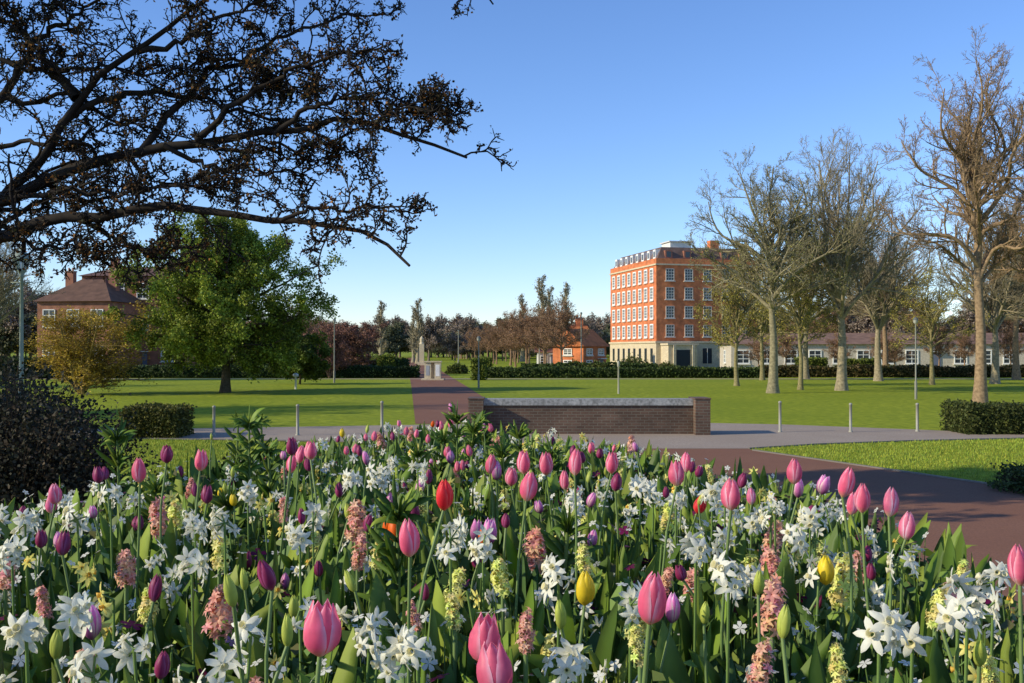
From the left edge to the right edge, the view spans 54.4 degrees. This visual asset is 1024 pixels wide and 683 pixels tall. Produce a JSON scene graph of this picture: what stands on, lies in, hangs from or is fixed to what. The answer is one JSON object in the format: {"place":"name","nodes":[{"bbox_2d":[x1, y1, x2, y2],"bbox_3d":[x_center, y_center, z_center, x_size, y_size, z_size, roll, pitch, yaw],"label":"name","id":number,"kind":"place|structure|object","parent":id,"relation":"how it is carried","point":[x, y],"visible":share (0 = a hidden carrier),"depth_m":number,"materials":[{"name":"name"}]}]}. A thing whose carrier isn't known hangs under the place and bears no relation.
{"place":"outdoors","nodes":[
{"label":"outdoors","id":0,"kind":"place"},
{"bbox_2d":[37,272,142,364],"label":"walls","id":1,"kind":"structure","parent":0,"point":[129,308],"depth_m":105.41,"materials":[{"name":"brown brick"}]},
{"bbox_2d":[44,310,101,360],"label":"windows","id":2,"kind":"structure","parent":1,"relation":"attached to","point":[50,311],"depth_m":105.23,"materials":[{"name":"white glass"}]},
{"bbox_2d":[42,267,115,355],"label":"window frames","id":3,"kind":"structure","parent":1,"relation":"attached to","point":[68,309],"depth_m":105.23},
{"bbox_2d":[33,279,144,303],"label":"roof","id":4,"kind":"structure","parent":1,"relation":"on","point":[91,290],"depth_m":106.70,"materials":[{"name":"tile"}]},
{"bbox_2d":[82,260,199,366],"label":"walls","id":5,"kind":"structure","parent":0,"point":[153,359],"depth_m":112.03,"materials":[{"name":"brown brick"}]},
{"bbox_2d":[79,267,182,275],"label":"roof","id":6,"kind":"structure","parent":5,"relation":"on","point":[106,274],"depth_m":112.41,"materials":[{"name":"tile"}]},
{"bbox_2d":[113,258,173,364],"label":"window frames","id":7,"kind":"structure","parent":5,"relation":"attached to","point":[144,362],"depth_m":111.91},
{"bbox_2d":[119,284,171,360],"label":"windows","id":8,"kind":"structure","parent":5,"relation":"attached to","point":[138,296],"depth_m":112.03,"materials":[{"name":"white glass"}]},
{"bbox_2d":[417,336,423,364],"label":"stone pillar","id":9,"kind":"structure","parent":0,"point":[421,353],"depth_m":149.64,"materials":[{"name":"beige stone"}]},
{"bbox_2d":[408,358,482,423],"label":"avenue path","id":10,"kind":"structure","parent":0,"point":[432,399],"depth_m":47.64,"materials":[{"name":"red brick"}]},
{"bbox_2d":[408,310,416,361],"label":"poplar tree","id":11,"kind":"object","parent":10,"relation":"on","point":[412,326],"visible":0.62,"depth_m":184.74,"materials":[{"name":"green plant"}]},
{"bbox_2d":[421,361,444,379],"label":"stone monument","id":12,"kind":"object","parent":10,"relation":"on","point":[432,370],"visible":0.97,"depth_m":74.23,"materials":[{"name":"beige stone"}]},
{"bbox_2d":[0,351,1023,516],"bbox_3d":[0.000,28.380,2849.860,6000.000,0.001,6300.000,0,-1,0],"label":"grass ground","id":13,"kind":"structure","parent":0,"point":[889,402],"depth_m":45.77,"materials":[{"name":"green plant"}]},
{"bbox_2d":[0,247,26,331],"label":"bare tree","id":14,"kind":"object","parent":13,"relation":"on","point":[14,292],"visible":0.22,"depth_m":88.79,"materials":[{"name":"brown plant"}]},
{"bbox_2d":[11,249,32,396],"bbox_3d":[-15.769,-0.316,32.004,0.599,5.620,0.599,-1,-1,45],"label":"street lamp","id":15,"kind":"object","parent":13,"relation":"on","point":[20,265],"visible":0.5,"depth_m":31.96,"materials":[{"name":"grey metal"}]},
{"bbox_2d":[0,217,65,323],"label":"bare tree","id":16,"kind":"object","parent":13,"relation":"on","point":[7,289],"visible":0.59,"depth_m":72.12,"materials":[{"name":"brown plant"}]},
{"bbox_2d":[0,355,87,378],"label":"long hedge","id":17,"kind":"object","parent":13,"relation":"on","point":[27,363],"visible":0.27,"depth_m":78.04,"materials":[{"name":"green plant"}]},
{"bbox_2d":[0,329,112,474],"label":"dark shrub","id":18,"kind":"object","parent":13,"relation":"on","point":[7,359],"visible":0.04,"depth_m":15.65,"materials":[{"name":"green plant"}]},
{"bbox_2d":[0,358,160,519],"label":"dark shrub","id":19,"kind":"object","parent":13,"relation":"on","point":[23,456],"visible":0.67,"depth_m":13.21,"materials":[{"name":"green plant"}]},
{"bbox_2d":[14,298,157,394],"bbox_3d":[-21.271,0.277,50.422,7.558,4.904,7.400,0,-1,0],"label":"golden budding tree","id":20,"kind":"object","parent":13,"relation":"on","point":[68,347],"visible":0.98,"depth_m":49.36,"materials":[{"name":"yellow plant"}]},
{"bbox_2d":[116,400,197,438],"bbox_3d":[-9.060,2.028,25.482,1.643,1.024,1.721,0,-1,0],"label":"clipped hedge","id":21,"kind":"object","parent":13,"relation":"on","point":[160,420],"visible":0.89,"depth_m":24.84,"materials":[{"name":"green plant"}]},
{"bbox_2d":[101,197,346,392],"bbox_3d":[-15.133,-2.187,52.289,9.064,10.064,11.965,0,-1,27],"label":"leafy green tree","id":22,"kind":"object","parent":13,"relation":"on","point":[207,327],"visible":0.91,"depth_m":51.04,"materials":[{"name":"green plant"}]},
{"bbox_2d":[97,364,420,377],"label":"long hedge","id":23,"kind":"object","parent":13,"relation":"on","point":[352,371],"visible":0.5,"depth_m":80.04,"materials":[{"name":"green plant"}]},
{"bbox_2d":[0,0,518,291],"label":"oak tree","id":24,"kind":"object","parent":13,"relation":"on","point":[14,191],"visible":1,"depth_m":11.84,"materials":[{"name":"brown plant"}]},
{"bbox_2d":[267,333,333,383],"bbox_3d":[-13.918,0.862,64.963,4.271,4.193,3.766,0,-1,0],"label":"leafy green tree","id":25,"kind":"object","parent":13,"relation":"on","point":[310,365],"visible":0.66,"depth_m":64.52,"materials":[{"name":"green plant"}]},
{"bbox_2d":[230,358,409,366],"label":"long hedge","id":26,"kind":"object","parent":13,"relation":"on","point":[401,362],"visible":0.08,"depth_m":90.05,"materials":[{"name":"green plant"}]},
{"bbox_2d":[303,325,353,377],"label":"copper tree","id":27,"kind":"object","parent":13,"relation":"on","point":[340,341],"visible":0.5,"depth_m":79.41,"materials":[{"name":"brown plant"}]},
{"bbox_2d":[333,319,335,382],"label":"street lamp","id":28,"kind":"object","parent":13,"relation":"on","point":[334,320],"visible":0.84,"depth_m":67.96,"materials":[{"name":"metal"}]},
{"bbox_2d":[317,319,389,365],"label":"copper tree","id":29,"kind":"object","parent":13,"relation":"on","point":[356,345],"visible":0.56,"depth_m":87.19,"materials":[{"name":"brown plant"}]},
{"bbox_2d":[374,300,390,354],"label":"poplar tree","id":30,"kind":"object","parent":13,"relation":"on","point":[382,348],"visible":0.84,"depth_m":169.70,"materials":[{"name":"green plant"}]},
{"bbox_2d":[376,353,395,366],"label":"clipped yew","id":31,"kind":"object","parent":13,"relation":"on","point":[384,360],"visible":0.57,"depth_m":84.05,"materials":[{"name":"green plant"}]},
{"bbox_2d":[406,297,426,363],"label":"poplar tree","id":32,"kind":"object","parent":13,"relation":"on","point":[416,337],"visible":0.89,"depth_m":169.76,"materials":[{"name":"green plant"}]},
{"bbox_2d":[244,298,592,366],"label":"avenue tree rows","id":33,"kind":"object","parent":13,"relation":"on","point":[510,336],"visible":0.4,"depth_m":122.20,"materials":[{"name":"brown plant"}]},
{"bbox_2d":[409,313,449,360],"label":"distant tree","id":34,"kind":"object","parent":13,"relation":"on","point":[431,341],"visible":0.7,"depth_m":214.21,"materials":[{"name":"brown plant"}]},
{"bbox_2d":[444,361,469,373],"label":"rounded shrub","id":35,"kind":"object","parent":13,"relation":"on","point":[457,368],"visible":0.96,"depth_m":94.41,"materials":[{"name":"green plant"}]},
{"bbox_2d":[477,336,480,387],"bbox_3d":[-1.941,1.204,57.991,0.260,3.057,0.260,0,-1,0],"label":"street lamp","id":36,"kind":"object","parent":13,"relation":"on","point":[478,338],"visible":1,"depth_m":57.95,"materials":[{"name":"metal"}]},
{"bbox_2d":[469,355,488,379],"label":"clipped yew","id":37,"kind":"object","parent":13,"relation":"on","point":[483,368],"visible":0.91,"depth_m":74.04,"materials":[{"name":"green plant"}]},
{"bbox_2d":[0,277,1023,365],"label":"distant treeline","id":38,"kind":"object","parent":13,"relation":"on","point":[398,331],"visible":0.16,"depth_m":126.97,"materials":[{"name":"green plant"}]},
{"bbox_2d":[514,293,527,361],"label":"poplar tree","id":39,"kind":"object","parent":13,"relation":"on","point":[522,356],"visible":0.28,"depth_m":199.69,"materials":[{"name":"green plant"}]},
{"bbox_2d":[532,274,551,329],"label":"poplar tree","id":40,"kind":"object","parent":13,"relation":"on","point":[542,298],"visible":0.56,"depth_m":189.91,"materials":[{"name":"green plant"}]},
{"bbox_2d":[523,305,562,362],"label":"avenue tree","id":41,"kind":"object","parent":13,"relation":"on","point":[529,329],"visible":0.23,"depth_m":111.95,"materials":[{"name":"brown plant"}]},
{"bbox_2d":[537,352,552,362],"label":"walls","id":42,"kind":"structure","parent":13,"relation":"on","point":[549,354],"depth_m":121.99,"materials":[{"name":"paint"}]},
{"bbox_2d":[544,285,554,315],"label":"poplar tree","id":43,"kind":"object","parent":13,"relation":"on","point":[549,295],"visible":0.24,"depth_m":196.02,"materials":[{"name":"green plant"}]},
{"bbox_2d":[102,437,1023,484],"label":"kerb edging","id":44,"kind":"object","parent":13,"relation":"on","point":[753,449],"visible":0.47,"depth_m":22.54,"materials":[{"name":"grey concrete"}]},
{"bbox_2d":[560,281,575,321],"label":"poplar tree","id":45,"kind":"object","parent":13,"relation":"on","point":[565,296],"visible":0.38,"depth_m":199.94,"materials":[{"name":"green plant"}]},
{"bbox_2d":[553,346,605,363],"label":"walls","id":46,"kind":"structure","parent":13,"relation":"on","point":[576,352],"depth_m":117.25,"materials":[{"name":"orange brick"}]},
{"bbox_2d":[556,329,609,346],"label":"roof","id":47,"kind":"structure","parent":46,"relation":"on","point":[594,338],"depth_m":118.37,"materials":[{"name":"tile"}]},
{"bbox_2d":[562,348,606,364],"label":"window frames","id":48,"kind":"structure","parent":46,"relation":"attached to","point":[589,354],"depth_m":117.01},
{"bbox_2d":[521,361,658,368],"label":"long hedge","id":49,"kind":"object","parent":13,"relation":"on","point":[622,365],"visible":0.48,"depth_m":96.04,"materials":[{"name":"green plant"}]},
{"bbox_2d":[584,360,609,367],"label":"rounded shrub","id":50,"kind":"object","parent":13,"relation":"on","point":[598,364],"visible":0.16,"depth_m":94.54,"materials":[{"name":"green plant"}]},
{"bbox_2d":[485,365,759,377],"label":"long hedge","id":51,"kind":"object","parent":13,"relation":"on","point":[677,371],"visible":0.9,"depth_m":80.04,"materials":[{"name":"green plant"}]},
{"bbox_2d":[615,352,648,364],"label":"rounded shrub","id":52,"kind":"object","parent":13,"relation":"on","point":[636,359],"visible":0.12,"depth_m":99.67,"materials":[{"name":"green plant"}]},
{"bbox_2d":[609,263,756,367],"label":"stonework","id":53,"kind":"object","parent":13,"relation":"on","point":[663,351],"visible":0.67,"depth_m":131.39,"materials":[{"name":"stone"}]},
{"bbox_2d":[610,240,756,341],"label":"walls","id":54,"kind":"structure","parent":53,"relation":"on","point":[660,303],"depth_m":131.40,"materials":[{"name":"red brick"}]},
{"bbox_2d":[612,241,747,363],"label":"window frames","id":55,"kind":"structure","parent":54,"relation":"attached to","point":[674,244],"depth_m":133.92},
{"bbox_2d":[613,251,747,366],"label":"windows","id":56,"kind":"structure","parent":54,"relation":"attached to","point":[682,357],"depth_m":131.44,"materials":[{"name":"white glass"}]},
{"bbox_2d":[614,247,752,267],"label":"roof","id":57,"kind":"structure","parent":54,"relation":"on","point":[677,252],"depth_m":132.22,"materials":[{"name":"tile"}]},
{"bbox_2d":[691,253,782,385],"bbox_3d":[14.094,-1.518,61.910,5.766,8.877,5.594,0,-1,4],"label":"bare tree","id":58,"kind":"object","parent":13,"relation":"on","point":[736,304],"visible":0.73,"depth_m":61.86,"materials":[{"name":"green plant"}]},
{"bbox_2d":[721,252,814,379],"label":"bare tree","id":59,"kind":"object","parent":13,"relation":"on","point":[761,341],"visible":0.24,"depth_m":73.91,"materials":[{"name":"brown plant"}]},
{"bbox_2d":[678,143,876,392],"bbox_3d":[13.461,-3.633,51.428,8.537,12.935,9.705,0,-1,-26],"label":"bare tree","id":60,"kind":"object","parent":13,"relation":"on","point":[772,264],"visible":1,"depth_m":51.13,"materials":[{"name":"brown plant"}]},
{"bbox_2d":[759,234,839,389],"bbox_3d":[16.041,-1.799,55.886,5.086,9.344,5.242,0,-1,40],"label":"bare tree","id":61,"kind":"object","parent":13,"relation":"on","point":[795,303],"visible":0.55,"depth_m":55.80,"materials":[{"name":"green plant"}]},
{"bbox_2d":[743,233,855,378],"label":"bare tree","id":62,"kind":"object","parent":13,"relation":"on","point":[806,375],"visible":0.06,"depth_m":77.74,"materials":[{"name":"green plant"}]},
{"bbox_2d":[793,356,828,366],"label":"clipped yew","id":63,"kind":"object","parent":13,"relation":"on","point":[815,361],"visible":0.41,"depth_m":84.05,"materials":[{"name":"green plant"}]},
{"bbox_2d":[756,123,935,390],"bbox_3d":[18.351,-4.509,54.575,9.473,14.745,9.598,0,-1,0],"label":"bare tree","id":64,"kind":"object","parent":13,"relation":"on","point":[845,260],"visible":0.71,"depth_m":54.32,"materials":[{"name":"brown plant"}]},
{"bbox_2d":[847,357,873,365],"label":"clipped yew","id":65,"kind":"object","parent":13,"relation":"on","point":[851,361],"visible":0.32,"depth_m":85.05,"materials":[{"name":"green plant"}]},
{"bbox_2d":[720,344,1023,367],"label":"walls","id":66,"kind":"structure","parent":13,"relation":"on","point":[924,359],"depth_m":108.43,"materials":[{"name":"beige paint"}]},
{"bbox_2d":[723,350,1009,365],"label":"window frames","id":67,"kind":"structure","parent":66,"relation":"attached to","point":[936,358],"depth_m":108.06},
{"bbox_2d":[724,351,1011,362],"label":"windows","id":68,"kind":"structure","parent":66,"relation":"attached to","point":[743,358],"depth_m":108.40,"materials":[{"name":"white glass"}]},
{"bbox_2d":[717,333,1023,344],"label":"roof","id":69,"kind":"structure","parent":66,"relation":"on","point":[858,338],"depth_m":110.20,"materials":[{"name":"tile"}]},
{"bbox_2d":[818,205,951,380],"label":"bare tree","id":70,"kind":"object","parent":13,"relation":"on","point":[879,318],"visible":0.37,"depth_m":71.36,"materials":[{"name":"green plant"}]},
{"bbox_2d":[757,363,1023,376],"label":"long hedge","id":71,"kind":"object","parent":13,"relation":"on","point":[862,370],"visible":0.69,"depth_m":82.04,"materials":[{"name":"green plant"}]},
{"bbox_2d":[845,227,938,365],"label":"bare tree","id":72,"kind":"object","parent":13,"relation":"on","point":[885,349],"visible":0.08,"depth_m":87.82,"materials":[{"name":"brown plant"}]},
{"bbox_2d":[913,317,917,398],"bbox_3d":[18.248,0.750,44.995,0.260,3.726,0.260,0,-1,0],"label":"street lamp","id":73,"kind":"object","parent":13,"relation":"on","point":[915,320],"visible":1,"depth_m":44.97,"materials":[{"name":"grey metal"}]},
{"bbox_2d":[886,256,996,384],"bbox_3d":[26.961,-1.274,63.877,5.594,8.410,5.766,0,-1,-29],"label":"bare tree","id":74,"kind":"object","parent":13,"relation":"on","point":[938,308],"visible":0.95,"depth_m":63.87,"materials":[{"name":"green plant"}]},
{"bbox_2d":[864,26,1023,402],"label":"bare tree","id":75,"kind":"object","parent":13,"relation":"on","point":[974,173],"visible":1,"depth_m":41.20,"materials":[{"name":"brown plant"}]},
{"bbox_2d":[915,199,1023,383],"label":"bare tree","id":76,"kind":"object","parent":13,"relation":"on","point":[1001,295],"visible":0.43,"depth_m":65.77,"materials":[{"name":"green plant"}]},
{"bbox_2d":[938,398,1023,434],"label":"clipped hedge","id":77,"kind":"object","parent":13,"relation":"on","point":[966,417],"visible":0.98,"depth_m":26.04,"materials":[{"name":"green plant"}]},
{"bbox_2d":[962,199,1023,379],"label":"bare tree","id":78,"kind":"object","parent":13,"relation":"on","point":[1016,373],"visible":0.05,"depth_m":74.85,"materials":[{"name":"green plant"}]},
{"bbox_2d":[973,113,1023,284],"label":"bare tree","id":79,"kind":"object","parent":13,"relation":"on","point":[1020,269],"visible":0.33,"depth_m":44.54,"materials":[{"name":"brown plant"}]},
{"bbox_2d":[985,460,1023,493],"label":"shrub","id":80,"kind":"object","parent":13,"relation":"on","point":[1012,477],"visible":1,"depth_m":15.60,"materials":[{"name":"green plant"}]},
{"bbox_2d":[0,0,1023,329],"label":"sky","id":81,"kind":"structure","parent":0,"point":[611,113],"materials":[{"name":"blue"}]},
{"bbox_2d":[49,424,986,682],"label":"tulip buds","id":82,"kind":"object","parent":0,"point":[783,628],"visible":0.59,"depth_m":1.79,"materials":[{"name":"plant"}]},
{"bbox_2d":[75,423,1023,448],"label":"grey path","id":83,"kind":"structure","parent":0,"point":[732,436],"depth_m":25.70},
{"bbox_2d":[212,405,215,435],"bbox_3d":[-7.658,2.039,25.576,0.110,0.792,0.105,0,-1,0],"label":"bollard post","id":84,"kind":"object","parent":83,"relation":"on","point":[213,420],"visible":0.94,"depth_m":25.55,"materials":[{"name":"white metal"}]},
{"bbox_2d":[295,404,299,434],"bbox_3d":[-5.551,2.029,25.773,0.110,0.815,0.105,0,-1,0],"label":"bollard post","id":85,"kind":"object","parent":83,"relation":"on","point":[297,419],"visible":1,"depth_m":25.74,"materials":[{"name":"metal"}]},
{"bbox_2d":[468,399,710,434],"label":"walls","id":86,"kind":"structure","parent":83,"relation":"on","point":[694,418],"depth_m":26.18,"materials":[{"name":"brick"}]},
{"bbox_2d":[484,398,692,404],"bbox_3d":[2.010,1.596,26.396,5.506,0.167,0.520,0,-1,0],"label":"coping","id":87,"kind":"object","parent":86,"relation":"on","point":[588,401],"visible":0.79,"depth_m":26.14,"materials":[{"name":"stone"}]},
{"bbox_2d":[468,397,710,399],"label":"pier caps","id":88,"kind":"object","parent":86,"relation":"on","point":[483,398],"visible":1,"depth_m":25.82,"materials":[{"name":"stone"}]},
{"bbox_2d":[849,403,852,431],"bbox_3d":[9.117,2.049,26.805,0.110,0.795,0.105,0,-1,0],"label":"bollard post","id":89,"kind":"object","parent":83,"relation":"on","point":[850,417],"visible":1,"depth_m":26.77,"materials":[{"name":"metal"}]},
{"bbox_2d":[915,403,918,431],"bbox_3d":[11.000,2.057,27.021,0.110,0.784,0.105,0,-1,0],"label":"bollard post","id":90,"kind":"object","parent":83,"relation":"on","point":[917,417],"visible":1,"depth_m":26.99,"materials":[{"name":"metal"}]},
{"bbox_2d":[634,449,1023,622],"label":"red path","id":91,"kind":"structure","parent":0,"point":[991,520],"depth_m":14.87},
{"bbox_3d":[-0.350,1.552,3.986,8.500,1.390,16.000,0,-1,0],"label":"flower bed mound","id":92,"kind":"object","parent":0,"visible":0},
{"bbox_2d":[95,400,604,625],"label":"crown imperial plants","id":93,"kind":"object","parent":92,"relation":"on","point":[391,556],"visible":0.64,"depth_m":4.03,"materials":[{"name":"green plant"}]},
{"bbox_2d":[382,421,482,601],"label":"orange tulips","id":94,"kind":"object","parent":92,"relation":"on","point":[391,528],"visible":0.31,"depth_m":2.56,"materials":[{"name":"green plant"}]},
{"bbox_2d":[53,403,829,682],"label":"white and purple tulips","id":95,"kind":"object","parent":92,"relation":"on","point":[672,611],"visible":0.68,"depth_m":2.86,"materials":[{"name":"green plant"}]},
{"bbox_2d":[19,420,875,682],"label":"purple tulips","id":96,"kind":"object","parent":92,"relation":"on","point":[266,575],"visible":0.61,"depth_m":2.89,"materials":[{"name":"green plant"}]},
{"bbox_2d":[45,420,914,610],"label":"magenta tulips","id":97,"kind":"object","parent":92,"relation":"on","point":[906,528],"visible":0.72,"depth_m":2.21,"materials":[{"name":"pink plant"}]},
{"bbox_2d":[0,430,961,682],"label":"tulip leaves","id":98,"kind":"object","parent":92,"relation":"on","point":[674,668],"visible":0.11,"depth_m":2.52,"materials":[{"name":"green plant"}]},
{"bbox_2d":[0,426,963,682],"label":"pink hyacinths","id":99,"kind":"object","parent":92,"relation":"on","point":[773,588],"visible":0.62,"depth_m":2.33,"materials":[{"name":"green plant"}]},
{"bbox_2d":[0,433,995,682],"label":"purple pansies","id":100,"kind":"object","parent":92,"relation":"on","point":[131,623],"visible":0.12,"depth_m":2.72,"materials":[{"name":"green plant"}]},
{"bbox_2d":[0,430,1001,682],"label":"yellow hyacinths","id":101,"kind":"object","parent":92,"relation":"on","point":[500,574],"visible":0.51,"depth_m":2.24,"materials":[{"name":"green plant"}]},
{"bbox_2d":[0,419,1010,682],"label":"white narcissi","id":102,"kind":"object","parent":92,"relation":"on","point":[896,633],"visible":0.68,"depth_m":2.02,"materials":[{"name":"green plant"}]},
{"bbox_2d":[0,420,1023,682],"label":"bulb foliage","id":103,"kind":"object","parent":92,"relation":"on","point":[808,662],"visible":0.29,"depth_m":2.65,"materials":[{"name":"green plant"}]},
{"bbox_2d":[6,427,1023,682],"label":"white pansies","id":104,"kind":"object","parent":92,"relation":"on","point":[740,627],"visible":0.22,"depth_m":2.48,"materials":[{"name":"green plant"}]},
{"bbox_2d":[22,425,1017,682],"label":"yellow daffodils","id":105,"kind":"object","parent":92,"relation":"on","point":[86,573],"visible":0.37,"depth_m":2.37,"materials":[{"name":"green plant"}]},
{"bbox_2d":[217,428,834,682],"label":"yellow tulips","id":106,"kind":"object","parent":92,"relation":"on","point":[585,590],"visible":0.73,"depth_m":2.19,"materials":[{"name":"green plant"}]},
{"bbox_2d":[413,479,706,682],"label":"red tulips","id":107,"kind":"object","parent":92,"relation":"on","point":[444,496],"visible":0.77,"depth_m":2.01,"materials":[{"name":"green plant"}]},
{"bbox_2d":[131,420,1023,682],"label":"pink tulips","id":108,"kind":"object","parent":92,"relation":"on","point":[322,630],"visible":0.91,"depth_m":2.10,"materials":[{"name":"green plant"}]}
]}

